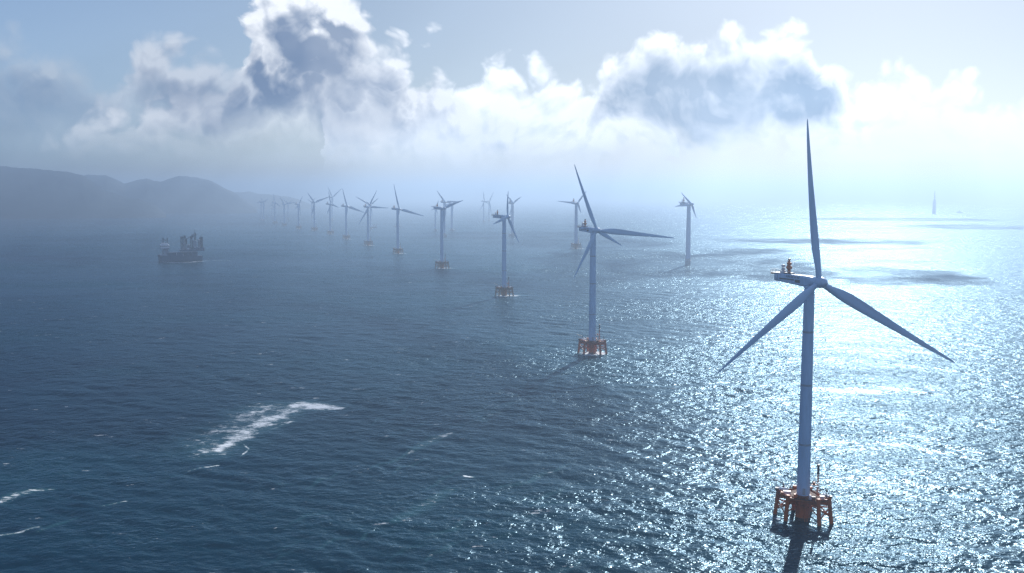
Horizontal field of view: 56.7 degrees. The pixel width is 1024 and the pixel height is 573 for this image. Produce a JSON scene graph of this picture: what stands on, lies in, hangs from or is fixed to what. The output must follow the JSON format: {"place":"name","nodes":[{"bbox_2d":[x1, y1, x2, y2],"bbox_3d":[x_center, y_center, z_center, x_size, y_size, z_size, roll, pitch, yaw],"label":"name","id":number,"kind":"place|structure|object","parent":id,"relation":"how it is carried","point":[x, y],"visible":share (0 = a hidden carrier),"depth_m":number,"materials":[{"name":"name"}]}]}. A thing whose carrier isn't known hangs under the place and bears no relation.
{"place":"outdoors","nodes":[
{"label":"outdoors","id":0,"kind":"place"},
{"bbox_2d":[0,166,165,218],"bbox_3d":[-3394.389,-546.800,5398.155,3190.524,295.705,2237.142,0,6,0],"label":"hills","id":1,"kind":"structure","parent":0,"point":[28,193],"depth_m":5015.36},
{"bbox_2d":[84,175,256,213],"bbox_3d":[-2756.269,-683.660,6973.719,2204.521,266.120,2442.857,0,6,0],"label":"hills","id":2,"kind":"structure","parent":0,"point":[184,195],"depth_m":6342.02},
{"bbox_2d":[234,191,316,208],"bbox_3d":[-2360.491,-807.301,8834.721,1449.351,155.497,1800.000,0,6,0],"label":"hills","id":3,"kind":"structure","parent":0,"point":[252,198],"depth_m":8260.37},
{"bbox_2d":[0,198,1023,572],"bbox_3d":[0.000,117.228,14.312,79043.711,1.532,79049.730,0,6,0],"label":"water","id":4,"kind":"structure","parent":0,"point":[250,394],"depth_m":572.93,"materials":[{"name":"blue liquid"}]},
{"bbox_2d":[157,230,204,260],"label":"work ship","id":5,"kind":"object","parent":4,"relation":"on","point":[190,255],"visible":0.99,"depth_m":1706.50,"materials":[{"name":"blue paint"}]},
{"bbox_2d":[261,199,266,220],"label":"wind turbine","id":6,"kind":"object","parent":4,"relation":"in","point":[263,209],"visible":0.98,"depth_m":4318.03,"materials":[{"name":"grey paint"}]},
{"bbox_2d":[272,194,280,223],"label":"wind turbine","id":7,"kind":"object","parent":4,"relation":"in","point":[275,221],"visible":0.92,"depth_m":3945.82,"materials":[{"name":"grey paint"}]},
{"bbox_2d":[279,196,294,225],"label":"wind turbine","id":8,"kind":"object","parent":4,"relation":"in","point":[283,204],"visible":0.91,"depth_m":3629.92,"materials":[{"name":"grey paint"}]},
{"bbox_2d":[295,196,302,228],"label":"wind turbine","id":9,"kind":"object","parent":4,"relation":"in","point":[299,226],"visible":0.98,"depth_m":3327.82,"materials":[{"name":"grey paint"}]},
{"bbox_2d":[307,192,327,230],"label":"wind turbine","id":10,"kind":"object","parent":4,"relation":"in","point":[313,213],"visible":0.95,"depth_m":3161.98,"materials":[{"name":"grey paint"}]},
{"bbox_2d":[325,195,338,233],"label":"wind turbine","id":11,"kind":"object","parent":4,"relation":"in","point":[330,231],"visible":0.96,"depth_m":2877.24,"materials":[{"name":"grey paint"}]},
{"bbox_2d":[328,188,340,219],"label":"wind turbine","id":12,"kind":"object","parent":4,"relation":"in","point":[332,203],"visible":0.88,"depth_m":4437.97,"materials":[{"name":"grey paint"}]},
{"bbox_2d":[341,192,363,238],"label":"wind turbine","id":13,"kind":"object","parent":4,"relation":"in","point":[345,236],"visible":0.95,"depth_m":2554.39,"materials":[{"name":"grey paint"}]},
{"bbox_2d":[357,197,376,229],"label":"wind turbine","id":14,"kind":"object","parent":4,"relation":"in","point":[370,228],"visible":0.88,"depth_m":3256.95,"materials":[{"name":"grey paint"}]},
{"bbox_2d":[359,191,384,245],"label":"wind turbine","id":15,"kind":"object","parent":4,"relation":"in","point":[368,242],"visible":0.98,"depth_m":2231.69,"materials":[{"name":"grey paint"}]},
{"bbox_2d":[391,186,422,253],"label":"wind turbine","id":16,"kind":"object","parent":4,"relation":"in","point":[397,249],"visible":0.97,"depth_m":1922.19,"materials":[{"name":"grey paint"}]},
{"bbox_2d":[432,201,438,230],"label":"wind turbine","id":17,"kind":"object","parent":4,"relation":"in","point":[435,216],"visible":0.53,"depth_m":3130.76,"materials":[{"name":"grey paint"}]},
{"bbox_2d":[431,200,462,268],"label":"wind turbine","id":18,"kind":"object","parent":4,"relation":"in","point":[441,263],"visible":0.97,"depth_m":1532.20,"materials":[{"name":"grey paint"}]},
{"bbox_2d":[437,191,457,236],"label":"wind turbine","id":19,"kind":"object","parent":4,"relation":"in","point":[443,201],"visible":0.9,"depth_m":2705.78,"materials":[{"name":"grey paint"}]},
{"bbox_2d":[446,201,458,230],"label":"wind turbine","id":20,"kind":"object","parent":4,"relation":"in","point":[451,229],"visible":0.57,"depth_m":3130.96,"materials":[{"name":"grey paint"}]},
{"bbox_2d":[480,191,488,221],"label":"wind turbine","id":21,"kind":"object","parent":4,"relation":"in","point":[483,206],"visible":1,"depth_m":4202.90,"materials":[{"name":"grey paint"}]},
{"bbox_2d":[486,194,492,219],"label":"wind turbine","id":22,"kind":"object","parent":4,"relation":"in","point":[489,204],"visible":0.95,"depth_m":4438.34,"materials":[{"name":"grey paint"}]},
{"bbox_2d":[493,196,518,295],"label":"wind turbine","id":23,"kind":"object","parent":4,"relation":"in","point":[503,288],"visible":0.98,"depth_m":1112.85,"materials":[{"name":"grey paint"}]},
{"bbox_2d":[506,194,521,235],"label":"wind turbine","id":24,"kind":"object","parent":4,"relation":"in","point":[511,202],"visible":0.93,"depth_m":2749.76,"materials":[{"name":"grey paint"}]},
{"bbox_2d":[559,192,585,248],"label":"wind turbine","id":25,"kind":"object","parent":4,"relation":"in","point":[575,244],"visible":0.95,"depth_m":2097.74,"materials":[{"name":"grey paint"}]},
{"bbox_2d":[574,164,672,354],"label":"wind turbine","id":26,"kind":"object","parent":4,"relation":"in","point":[592,342],"visible":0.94,"depth_m":705.01,"materials":[{"name":"grey paint"}]},
{"bbox_2d":[675,194,695,264],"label":"wind turbine","id":27,"kind":"object","parent":4,"relation":"in","point":[688,204],"visible":0.98,"depth_m":1608.49,"materials":[{"name":"grey paint"}]},
{"bbox_2d":[718,119,954,526],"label":"wind turbine","id":28,"kind":"object","parent":4,"relation":"in","point":[802,497],"visible":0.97,"depth_m":341.56,"materials":[{"name":"grey paint"}]},
{"bbox_2d":[932,194,935,213],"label":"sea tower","id":29,"kind":"structure","parent":4,"relation":"in","point":[934,207],"depth_m":6027.39,"materials":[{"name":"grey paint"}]},
{"bbox_2d":[0,0,1023,197],"label":"sky","id":30,"kind":"structure","parent":0,"point":[290,98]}
]}

